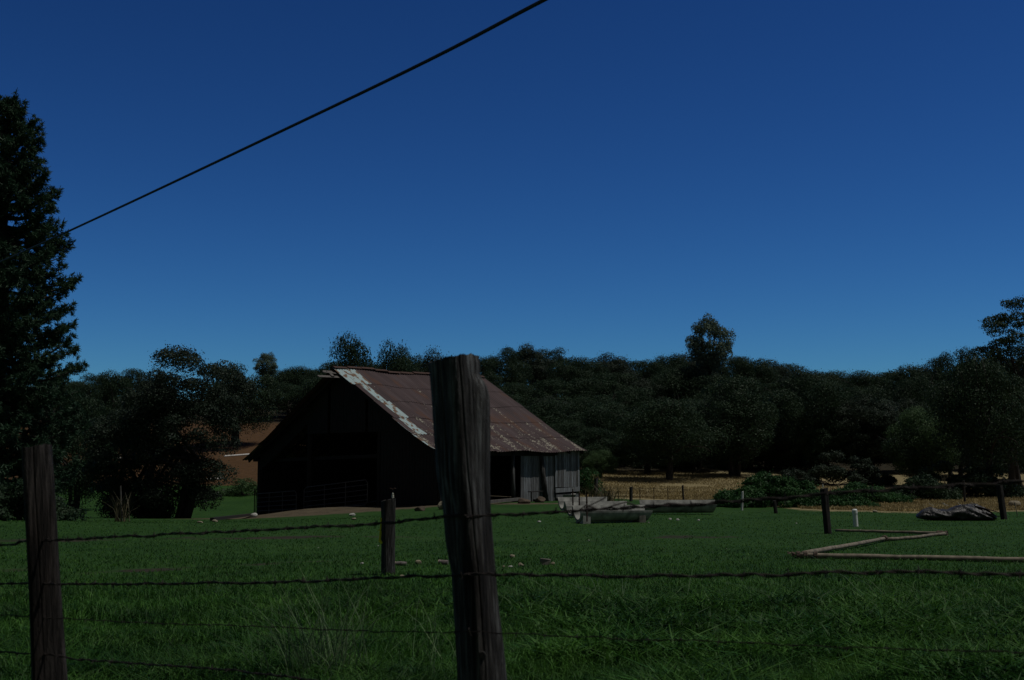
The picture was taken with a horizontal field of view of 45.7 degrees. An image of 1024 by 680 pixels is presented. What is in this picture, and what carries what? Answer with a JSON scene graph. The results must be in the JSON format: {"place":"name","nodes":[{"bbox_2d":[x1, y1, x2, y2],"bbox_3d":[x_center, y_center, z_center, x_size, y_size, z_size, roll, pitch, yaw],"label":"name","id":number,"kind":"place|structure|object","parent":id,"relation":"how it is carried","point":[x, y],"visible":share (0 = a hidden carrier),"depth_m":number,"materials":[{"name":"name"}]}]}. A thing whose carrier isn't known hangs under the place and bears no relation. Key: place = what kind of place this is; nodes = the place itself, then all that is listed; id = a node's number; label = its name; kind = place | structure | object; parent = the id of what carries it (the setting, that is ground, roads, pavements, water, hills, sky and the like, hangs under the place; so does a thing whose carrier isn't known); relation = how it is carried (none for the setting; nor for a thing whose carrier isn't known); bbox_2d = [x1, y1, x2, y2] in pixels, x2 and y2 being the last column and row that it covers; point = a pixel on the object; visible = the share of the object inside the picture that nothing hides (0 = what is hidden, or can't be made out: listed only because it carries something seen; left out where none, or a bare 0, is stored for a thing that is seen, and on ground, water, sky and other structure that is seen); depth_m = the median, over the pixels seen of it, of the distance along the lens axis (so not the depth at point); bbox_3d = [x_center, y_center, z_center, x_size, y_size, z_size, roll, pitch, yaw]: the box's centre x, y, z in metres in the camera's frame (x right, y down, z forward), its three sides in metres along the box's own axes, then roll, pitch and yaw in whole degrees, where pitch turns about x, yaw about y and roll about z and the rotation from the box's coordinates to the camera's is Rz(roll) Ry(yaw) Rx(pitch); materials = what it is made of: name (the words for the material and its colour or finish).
{"place":"outdoors","nodes":[
{"label":"outdoors","id":0,"kind":"place"},
{"bbox_2d":[0,0,547,262],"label":"power cable","id":1,"kind":"object","parent":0,"point":[503,21],"visible":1,"depth_m":10.50,"materials":[{"name":"rubber"}]},
{"bbox_2d":[0,511,1023,679],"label":"grass","id":2,"kind":"structure","parent":0,"point":[878,619],"depth_m":10.99,"materials":[{"name":"plant"}]},
{"bbox_2d":[0,401,1023,677],"bbox_3d":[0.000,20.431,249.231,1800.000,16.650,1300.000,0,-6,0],"label":"ground","id":3,"kind":"structure","parent":0,"point":[240,503],"depth_m":26.75,"materials":[{"name":"plant"}]},
{"bbox_2d":[22,443,67,679],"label":"fence post","id":4,"kind":"object","parent":3,"relation":"on","point":[47,635],"visible":0.98,"depth_m":5.05,"materials":[{"name":"brown wood"}]},
{"bbox_2d":[0,649,329,679],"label":"barbed wire","id":5,"kind":"object","parent":4,"relation":"attached to","point":[171,666],"visible":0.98,"depth_m":4.58,"materials":[{"name":"metal"}]},
{"bbox_2d":[0,477,1023,545],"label":"barbed wire","id":6,"kind":"object","parent":4,"relation":"attached to","point":[1003,482],"visible":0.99,"depth_m":3.66,"materials":[{"name":"metal"}]},
{"bbox_2d":[578,497,681,511],"bbox_3d":[0.358,0.482,3.572,0.331,0.044,0.014,0,-6,0],"label":"loose wire","id":7,"kind":"object","parent":6,"relation":"attached to","point":[586,505],"visible":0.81,"depth_m":3.57,"materials":[{"name":"metal"}]},
{"bbox_2d":[0,613,1023,655],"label":"barbed wire","id":8,"kind":"object","parent":4,"relation":"attached to","point":[577,637],"visible":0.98,"depth_m":3.60,"materials":[{"name":"metal"}]},
{"bbox_2d":[0,87,91,494],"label":"pine tree","id":9,"kind":"object","parent":3,"relation":"on","point":[21,366],"visible":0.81,"depth_m":42.03,"materials":[{"name":"green plant"}]},
{"bbox_2d":[0,478,91,520],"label":"bush","id":10,"kind":"object","parent":3,"relation":"on","point":[11,502],"visible":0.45,"depth_m":37.47,"materials":[{"name":"green plant"}]},
{"bbox_2d":[47,380,118,416],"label":"oak tree","id":11,"kind":"object","parent":3,"relation":"on","point":[90,388],"visible":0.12,"depth_m":117.62,"materials":[{"name":"green plant"}]},
{"bbox_2d":[52,384,118,508],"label":"oak tree","id":12,"kind":"object","parent":3,"relation":"on","point":[81,482],"visible":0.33,"depth_m":67.23,"materials":[{"name":"green plant"}]},
{"bbox_2d":[69,372,114,403],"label":"oak tree","id":13,"kind":"object","parent":3,"relation":"on","point":[89,378],"visible":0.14,"depth_m":127.80,"materials":[{"name":"green plant"}]},
{"bbox_2d":[79,369,132,457],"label":"oak tree","id":14,"kind":"object","parent":3,"relation":"on","point":[119,389],"visible":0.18,"depth_m":91.66,"materials":[{"name":"green plant"}]},
{"bbox_2d":[105,493,135,521],"bbox_3d":[-11.408,4.878,35.646,1.218,0.917,1.155,5,-8,-41],"label":"dry weed","id":15,"kind":"object","parent":3,"relation":"on","point":[117,514],"visible":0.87,"depth_m":35.64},
{"bbox_2d":[118,367,146,395],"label":"oak tree","id":16,"kind":"object","parent":3,"relation":"on","point":[130,373],"visible":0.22,"depth_m":134.44,"materials":[{"name":"green plant"}]},
{"bbox_2d":[113,364,181,485],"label":"oak tree","id":17,"kind":"object","parent":3,"relation":"on","point":[138,391],"visible":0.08,"depth_m":83.61,"materials":[{"name":"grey plant"}]},
{"bbox_2d":[77,340,262,517],"bbox_3d":[-15.605,4.522,55.011,7.881,8.871,5.867,-3,-7,26],"label":"oak tree","id":18,"kind":"object","parent":3,"relation":"on","point":[162,406],"visible":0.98,"depth_m":53.92,"materials":[{"name":"green plant"}]},
{"bbox_2d":[210,513,251,520],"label":"timber beam","id":19,"kind":"structure","parent":3,"relation":"on","point":[229,517],"depth_m":43.84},
{"bbox_2d":[189,361,281,446],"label":"oak tree","id":20,"kind":"object","parent":3,"relation":"on","point":[251,418],"visible":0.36,"depth_m":103.82,"materials":[{"name":"green plant"}]},
{"bbox_2d":[216,477,256,496],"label":"bush","id":21,"kind":"object","parent":3,"relation":"on","point":[242,486],"visible":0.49,"depth_m":77.08,"materials":[{"name":"green plant"}]},
{"bbox_2d":[253,351,277,388],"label":"grey pine","id":22,"kind":"object","parent":3,"relation":"on","point":[266,360],"visible":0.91,"depth_m":149.79,"materials":[{"name":"green plant"}]},
{"bbox_2d":[258,382,308,414],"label":"oak tree","id":23,"kind":"object","parent":3,"relation":"on","point":[287,404],"visible":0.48,"depth_m":126.91,"materials":[{"name":"green plant"}]},
{"bbox_2d":[267,364,321,396],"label":"oak tree","id":24,"kind":"object","parent":3,"relation":"on","point":[293,375],"visible":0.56,"depth_m":140.68,"materials":[{"name":"green plant"}]},
{"bbox_2d":[151,568,451,678],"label":"grass tuft","id":25,"kind":"object","parent":3,"relation":"on","point":[308,657],"visible":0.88,"depth_m":8.40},
{"bbox_2d":[296,358,347,398],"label":"oak tree","id":26,"kind":"object","parent":3,"relation":"on","point":[312,384],"visible":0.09,"depth_m":95.30,"materials":[{"name":"green plant"}]},
{"bbox_2d":[326,327,374,446],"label":"oak tree","id":27,"kind":"object","parent":3,"relation":"on","point":[346,350],"visible":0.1,"depth_m":72.06,"materials":[{"name":"green plant"}]},
{"bbox_2d":[378,488,395,574],"bbox_3d":[-1.747,2.783,16.892,0.246,1.445,0.161,3,-7,-23],"label":"fence post","id":28,"kind":"object","parent":3,"relation":"on","point":[387,532],"visible":0.8,"depth_m":16.85,"materials":[{"name":"brown wood"}]},
{"bbox_2d":[362,338,424,371],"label":"oak tree","id":29,"kind":"object","parent":3,"relation":"on","point":[401,363],"visible":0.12,"depth_m":74.06,"materials":[{"name":"green plant"}]},
{"bbox_2d":[243,366,586,514],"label":"barn","id":30,"kind":"structure","parent":3,"relation":"on","point":[320,434],"depth_m":56.56,"materials":[{"name":"wood"}]},
{"bbox_2d":[255,490,296,513],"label":"gate","id":31,"kind":"structure","parent":30,"relation":"attached to","point":[282,500],"depth_m":58.07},
{"bbox_2d":[303,479,367,508],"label":"gate","id":32,"kind":"structure","parent":30,"relation":"attached to","point":[324,494],"depth_m":54.78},
{"bbox_2d":[414,345,448,371],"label":"oak tree","id":33,"kind":"object","parent":3,"relation":"on","point":[426,360],"visible":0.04,"depth_m":76.13,"materials":[{"name":"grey plant"}]},
{"bbox_2d":[428,353,506,679],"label":"fence post","id":34,"kind":"object","parent":3,"relation":"on","point":[460,407],"visible":0.98,"depth_m":3.91,"materials":[{"name":"brown wood"}]},
{"bbox_2d":[0,566,1023,588],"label":"barbed wire","id":35,"kind":"object","parent":34,"relation":"attached to","point":[960,572],"visible":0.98,"depth_m":3.61,"materials":[{"name":"metal"}]},
{"bbox_2d":[478,356,505,386],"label":"oak tree","id":36,"kind":"object","parent":3,"relation":"on","point":[492,378],"visible":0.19,"depth_m":132.75,"materials":[{"name":"green plant"}]},
{"bbox_2d":[287,589,715,663],"bbox_3d":[-0.154,2.221,9.369,3.373,0.528,2.397,0,-6,0],"label":"grass tuft","id":37,"kind":"object","parent":3,"relation":"on","point":[433,647],"visible":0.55,"depth_m":9.29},
{"bbox_2d":[491,497,519,502],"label":"timber beam","id":38,"kind":"structure","parent":3,"relation":"on","point":[504,500],"depth_m":51.62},
{"bbox_2d":[483,346,534,394],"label":"oak tree","id":39,"kind":"object","parent":3,"relation":"on","point":[519,373],"visible":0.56,"depth_m":139.21,"materials":[{"name":"green plant"}]},
{"bbox_2d":[496,378,539,405],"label":"oak tree","id":40,"kind":"object","parent":3,"relation":"on","point":[522,389],"visible":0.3,"depth_m":118.10,"materials":[{"name":"green plant"}]},
{"bbox_2d":[501,343,556,389],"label":"oak tree","id":41,"kind":"object","parent":3,"relation":"on","point":[534,360],"visible":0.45,"depth_m":146.11,"materials":[{"name":"green plant"}]},
{"bbox_2d":[533,346,573,396],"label":"oak tree","id":42,"kind":"object","parent":3,"relation":"on","point":[556,357],"visible":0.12,"depth_m":153.27,"materials":[{"name":"green plant"}]},
{"bbox_2d":[525,398,587,434],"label":"oak tree","id":43,"kind":"object","parent":3,"relation":"on","point":[542,409],"visible":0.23,"depth_m":90.80,"materials":[{"name":"green plant"}]},
{"bbox_2d":[425,564,709,606],"bbox_3d":[0.668,2.676,12.942,4.191,0.364,5.515,0,-6,0],"label":"grass tuft","id":44,"kind":"object","parent":3,"relation":"on","point":[592,586],"visible":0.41,"depth_m":13.27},
{"bbox_2d":[548,419,592,456],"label":"oak tree","id":45,"kind":"object","parent":3,"relation":"on","point":[564,428],"visible":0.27,"depth_m":86.44,"materials":[{"name":"green plant"}]},
{"bbox_2d":[543,355,599,400],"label":"oak tree","id":46,"kind":"object","parent":3,"relation":"on","point":[565,374],"visible":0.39,"depth_m":130.44,"materials":[{"name":"green plant"}]},
{"bbox_2d":[558,497,606,509],"bbox_3d":[2.589,5.729,42.526,1.889,0.450,0.620,2,-6,-19],"label":"feed trough","id":47,"kind":"object","parent":3,"relation":"on","point":[561,502],"visible":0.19,"depth_m":42.66,"materials":[{"name":"concrete"}]},
{"bbox_2d":[569,357,609,385],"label":"oak tree","id":48,"kind":"object","parent":3,"relation":"on","point":[598,369],"visible":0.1,"depth_m":137.05,"materials":[{"name":"green plant"}]},
{"bbox_2d":[577,467,605,494],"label":"bush","id":49,"kind":"object","parent":3,"relation":"on","point":[586,480],"visible":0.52,"depth_m":62.19,"materials":[{"name":"green plant"}]},
{"bbox_2d":[565,501,626,515],"bbox_3d":[2.725,5.219,37.584,2.091,0.440,0.600,2,-6,-19],"label":"feed trough","id":50,"kind":"object","parent":3,"relation":"on","point":[568,505],"visible":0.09,"depth_m":37.80,"materials":[{"name":"concrete"}]},
{"bbox_2d":[581,449,619,477],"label":"oak tree","id":51,"kind":"object","parent":3,"relation":"on","point":[603,458],"visible":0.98,"depth_m":77.28,"materials":[{"name":"green plant"}]},
{"bbox_2d":[571,427,631,468],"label":"oak tree","id":52,"kind":"object","parent":3,"relation":"on","point":[599,441],"visible":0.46,"depth_m":82.90,"materials":[{"name":"green plant"}]},
{"bbox_2d":[583,483,637,500],"bbox_3d":[3.983,6.501,51.748,2.850,0.870,2.476,0,-6,0],"label":"dry weed","id":53,"kind":"object","parent":3,"relation":"on","point":[608,495],"visible":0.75,"depth_m":51.59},
{"bbox_2d":[572,505,652,523],"bbox_3d":[2.802,4.823,33.522,2.204,0.514,0.600,2,-6,-19],"label":"feed trough","id":54,"kind":"object","parent":3,"relation":"on","point":[641,515],"visible":0.82,"depth_m":33.37,"materials":[{"name":"concrete"}]},
{"bbox_2d":[591,351,638,378],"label":"oak tree","id":55,"kind":"object","parent":3,"relation":"on","point":[618,365],"visible":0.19,"depth_m":144.06,"materials":[{"name":"green plant"}]},
{"bbox_2d":[579,447,679,468],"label":"bush","id":56,"kind":"object","parent":3,"relation":"on","point":[639,465],"visible":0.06,"depth_m":86.52,"materials":[{"name":"green plant"}]},
{"bbox_2d":[596,371,672,402],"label":"oak tree","id":57,"kind":"object","parent":3,"relation":"on","point":[641,381],"visible":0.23,"depth_m":115.75,"materials":[{"name":"green plant"}]},
{"bbox_2d":[631,358,677,394],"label":"oak tree","id":58,"kind":"object","parent":3,"relation":"on","point":[649,369],"visible":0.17,"depth_m":129.03,"materials":[{"name":"green plant"}]},
{"bbox_2d":[643,349,694,393],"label":"oak tree","id":59,"kind":"object","parent":3,"relation":"on","point":[672,362],"visible":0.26,"depth_m":135.43,"materials":[{"name":"green plant"}]},
{"bbox_2d":[610,396,731,480],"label":"oak tree","id":60,"kind":"object","parent":3,"relation":"on","point":[655,425],"visible":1,"depth_m":74.81,"materials":[{"name":"green plant"}]},
{"bbox_2d":[639,500,716,512],"bbox_3d":[5.409,5.396,39.400,2.496,0.410,0.540,0,-6,-2],"label":"feed trough","id":61,"kind":"object","parent":3,"relation":"on","point":[704,509],"visible":0.71,"depth_m":39.27,"materials":[{"name":"concrete"}]},
{"bbox_2d":[648,360,711,402],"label":"oak tree","id":62,"kind":"object","parent":3,"relation":"on","point":[670,379],"visible":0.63,"depth_m":117.10,"materials":[{"name":"green plant"}]},
{"bbox_2d":[673,399,710,435],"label":"oak tree","id":63,"kind":"object","parent":3,"relation":"on","point":[694,404],"visible":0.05,"depth_m":90.91,"materials":[{"name":"green plant"}]},
{"bbox_2d":[675,352,721,377],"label":"oak tree","id":64,"kind":"object","parent":3,"relation":"on","point":[687,356],"visible":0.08,"depth_m":142.75,"materials":[{"name":"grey plant"}]},
{"bbox_2d":[685,313,738,393],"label":"grey pine","id":65,"kind":"object","parent":3,"relation":"on","point":[704,354],"visible":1,"depth_m":117.63,"materials":[{"name":"green plant"}]},
{"bbox_2d":[681,373,743,403],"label":"oak tree","id":66,"kind":"object","parent":3,"relation":"on","point":[699,394],"visible":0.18,"depth_m":115.41,"materials":[{"name":"green plant"}]},
{"bbox_2d":[682,374,782,475],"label":"oak tree","id":67,"kind":"object","parent":3,"relation":"on","point":[741,412],"visible":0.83,"depth_m":78.69,"materials":[{"name":"green plant"}]},
{"bbox_2d":[723,351,781,396],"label":"oak tree","id":68,"kind":"object","parent":3,"relation":"on","point":[766,372],"visible":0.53,"depth_m":133.59,"materials":[{"name":"green plant"}]},
{"bbox_2d":[708,468,839,507],"bbox_3d":[10.044,5.837,47.086,4.967,1.716,4.265,0,-6,0],"label":"bramble bush","id":69,"kind":"object","parent":3,"relation":"on","point":[762,484],"visible":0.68,"depth_m":46.14,"materials":[{"name":"green plant"}]},
{"bbox_2d":[759,357,789,389],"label":"oak tree","id":70,"kind":"object","parent":3,"relation":"on","point":[783,369],"visible":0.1,"depth_m":140.24,"materials":[{"name":"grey plant"}]},
{"bbox_2d":[750,417,808,470],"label":"oak tree","id":71,"kind":"object","parent":3,"relation":"on","point":[780,458],"visible":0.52,"depth_m":83.78,"materials":[{"name":"green plant"}]},
{"bbox_2d":[759,380,810,399],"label":"oak tree","id":72,"kind":"object","parent":3,"relation":"on","point":[774,385],"visible":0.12,"depth_m":118.59,"materials":[{"name":"green plant"}]},
{"bbox_2d":[777,362,803,371],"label":"oak tree","id":73,"kind":"object","parent":3,"relation":"on","point":[790,367],"visible":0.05,"depth_m":147.14,"materials":[{"name":"green plant"}]},
{"bbox_2d":[561,554,1023,624],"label":"grass tuft","id":74,"kind":"object","parent":3,"relation":"on","point":[844,590],"visible":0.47,"depth_m":12.46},
{"bbox_2d":[777,366,841,393],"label":"oak tree","id":75,"kind":"object","parent":3,"relation":"on","point":[782,379],"visible":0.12,"depth_m":118.53,"materials":[{"name":"green plant"}]},
{"bbox_2d":[763,369,856,469],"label":"oak tree","id":76,"kind":"object","parent":3,"relation":"on","point":[828,402],"visible":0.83,"depth_m":82.62,"materials":[{"name":"green plant"}]},
{"bbox_2d":[820,481,831,533],"bbox_3d":[7.319,4.024,28.330,0.213,1.480,0.184,4,-7,-33],"label":"fence post","id":77,"kind":"object","parent":3,"relation":"on","point":[826,513],"visible":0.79,"depth_m":28.29,"materials":[{"name":"wood"}]},
{"bbox_2d":[816,369,857,388],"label":"oak tree","id":78,"kind":"object","parent":3,"relation":"on","point":[833,375],"visible":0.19,"depth_m":130.72,"materials":[{"name":"green plant"}]},
{"bbox_2d":[779,449,897,485],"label":"bush","id":79,"kind":"object","parent":3,"relation":"on","point":[838,473],"visible":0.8,"depth_m":71.00,"materials":[{"name":"green plant"}]},
{"bbox_2d":[797,494,880,507],"bbox_3d":[12.219,6.076,45.707,3.198,0.691,1.790,0,-6,0],"label":"bramble bush","id":80,"kind":"object","parent":3,"relation":"on","point":[845,500],"visible":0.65,"depth_m":45.21,"materials":[{"name":"green plant"}]},
{"bbox_2d":[801,535,887,552],"bbox_3d":[6.308,3.859,22.780,0.132,0.139,5.699,-3,-7,30],"label":"wood pole","id":81,"kind":"object","parent":3,"relation":"on","point":[842,546],"visible":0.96,"depth_m":22.48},
{"bbox_2d":[818,392,907,465],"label":"oak tree","id":82,"kind":"object","parent":3,"relation":"on","point":[887,414],"visible":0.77,"depth_m":80.67,"materials":[{"name":"green plant"}]},
{"bbox_2d":[835,370,896,399],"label":"oak tree","id":83,"kind":"object","parent":3,"relation":"on","point":[861,380],"visible":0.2,"depth_m":119.22,"materials":[{"name":"green plant"}]},
{"bbox_2d":[842,384,892,410],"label":"oak tree","id":84,"kind":"object","parent":3,"relation":"on","point":[862,391],"visible":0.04,"depth_m":101.02,"materials":[{"name":"green plant"}]},
{"bbox_2d":[831,481,917,503],"bbox_3d":[15.026,6.491,51.593,4.173,1.151,2.834,0,-6,0],"label":"bramble bush","id":85,"kind":"object","parent":3,"relation":"on","point":[889,497],"visible":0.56,"depth_m":50.83,"materials":[{"name":"green plant"}]},
{"bbox_2d":[835,529,947,534],"bbox_3d":[8.772,4.441,28.192,2.715,0.122,0.127,-5,-8,42],"label":"wood pole","id":86,"kind":"object","parent":3,"relation":"on","point":[888,531],"visible":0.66,"depth_m":28.20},
{"bbox_2d":[869,397,931,424],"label":"oak tree","id":87,"kind":"object","parent":3,"relation":"on","point":[906,402],"visible":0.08,"depth_m":93.24,"materials":[{"name":"green plant"}]},
{"bbox_2d":[787,551,1023,561],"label":"wood pole","id":88,"kind":"object","parent":3,"relation":"on","point":[799,554],"visible":0.89,"depth_m":19.72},
{"bbox_2d":[873,363,938,399],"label":"oak tree","id":89,"kind":"object","parent":3,"relation":"on","point":[911,371],"visible":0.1,"depth_m":106.42,"materials":[{"name":"green plant"}]},
{"bbox_2d":[887,532,945,540],"bbox_3d":[8.757,4.227,26.143,0.178,0.079,2.728,-6,-8,44],"label":"wood pole","id":90,"kind":"object","parent":3,"relation":"on","point":[913,537],"visible":1,"depth_m":25.84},
{"bbox_2d":[879,404,960,474],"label":"oak tree","id":91,"kind":"object","parent":3,"relation":"on","point":[913,418],"visible":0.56,"depth_m":69.11,"materials":[{"name":"green plant"}]},
{"bbox_2d":[879,424,962,477],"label":"oak tree","id":92,"kind":"object","parent":3,"relation":"on","point":[888,442],"visible":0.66,"depth_m":68.94,"materials":[{"name":"green plant"}]},
{"bbox_2d":[883,471,962,499],"bbox_3d":[18.723,6.703,55.700,3.923,1.557,2.959,0,-6,0],"label":"bush","id":93,"kind":"object","parent":3,"relation":"on","point":[944,494],"visible":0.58,"depth_m":55.20,"materials":[{"name":"green plant"}]},
{"bbox_2d":[912,359,950,390],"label":"oak tree","id":94,"kind":"object","parent":3,"relation":"on","point":[927,369],"visible":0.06,"depth_m":114.40,"materials":[{"name":"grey plant"}]},
{"bbox_2d":[923,351,957,391],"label":"oak tree","id":95,"kind":"object","parent":3,"relation":"on","point":[940,361],"visible":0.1,"depth_m":110.88,"materials":[{"name":"green plant"}]},
{"bbox_2d":[916,503,999,520],"bbox_3d":[12.896,5.004,35.228,2.354,0.586,0.961,0,-6,0],"label":"wrapped bundle","id":96,"kind":"object","parent":3,"relation":"on","point":[970,512],"visible":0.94,"depth_m":34.89,"materials":[{"name":"plastic"}]},
{"bbox_2d":[897,459,1023,497],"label":"bush","id":97,"kind":"object","parent":3,"relation":"on","point":[982,476],"visible":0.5,"depth_m":59.07,"materials":[{"name":"green plant"}]},
{"bbox_2d":[948,346,980,382],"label":"oak tree","id":98,"kind":"object","parent":3,"relation":"on","point":[962,352],"visible":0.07,"depth_m":108.35,"materials":[{"name":"green plant"}]},
{"bbox_2d":[915,352,1023,496],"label":"oak tree","id":99,"kind":"object","parent":3,"relation":"on","point":[974,396],"visible":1,"depth_m":59.30,"materials":[{"name":"green plant"}]},
{"bbox_2d":[968,295,1023,490],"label":"oak tree","id":100,"kind":"object","parent":3,"relation":"on","point":[1003,321],"visible":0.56,"depth_m":65.31,"materials":[{"name":"green plant"}]},
{"bbox_2d":[996,479,1006,519],"bbox_3d":[14.463,4.827,35.893,0.286,1.440,0.176,0,-6,0],"label":"fence post","id":101,"kind":"object","parent":3,"relation":"on","point":[1001,502],"visible":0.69,"depth_m":35.84,"materials":[{"name":"wood"}]},
{"bbox_2d":[1004,340,1023,392],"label":"oak tree","id":102,"kind":"object","parent":3,"relation":"on","point":[1015,360],"visible":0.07,"depth_m":102.30,"materials":[{"name":"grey plant"}]},
{"bbox_2d":[0,0,1023,399],"label":"sky","id":103,"kind":"structure","parent":0,"point":[838,184],"materials":[{"name":"blue"}]},
{"bbox_2d":[577,467,1023,511],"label":"dry grass","id":104,"kind":"structure","parent":0,"point":[919,505],"depth_m":61.98,"materials":[{"name":"plant"}]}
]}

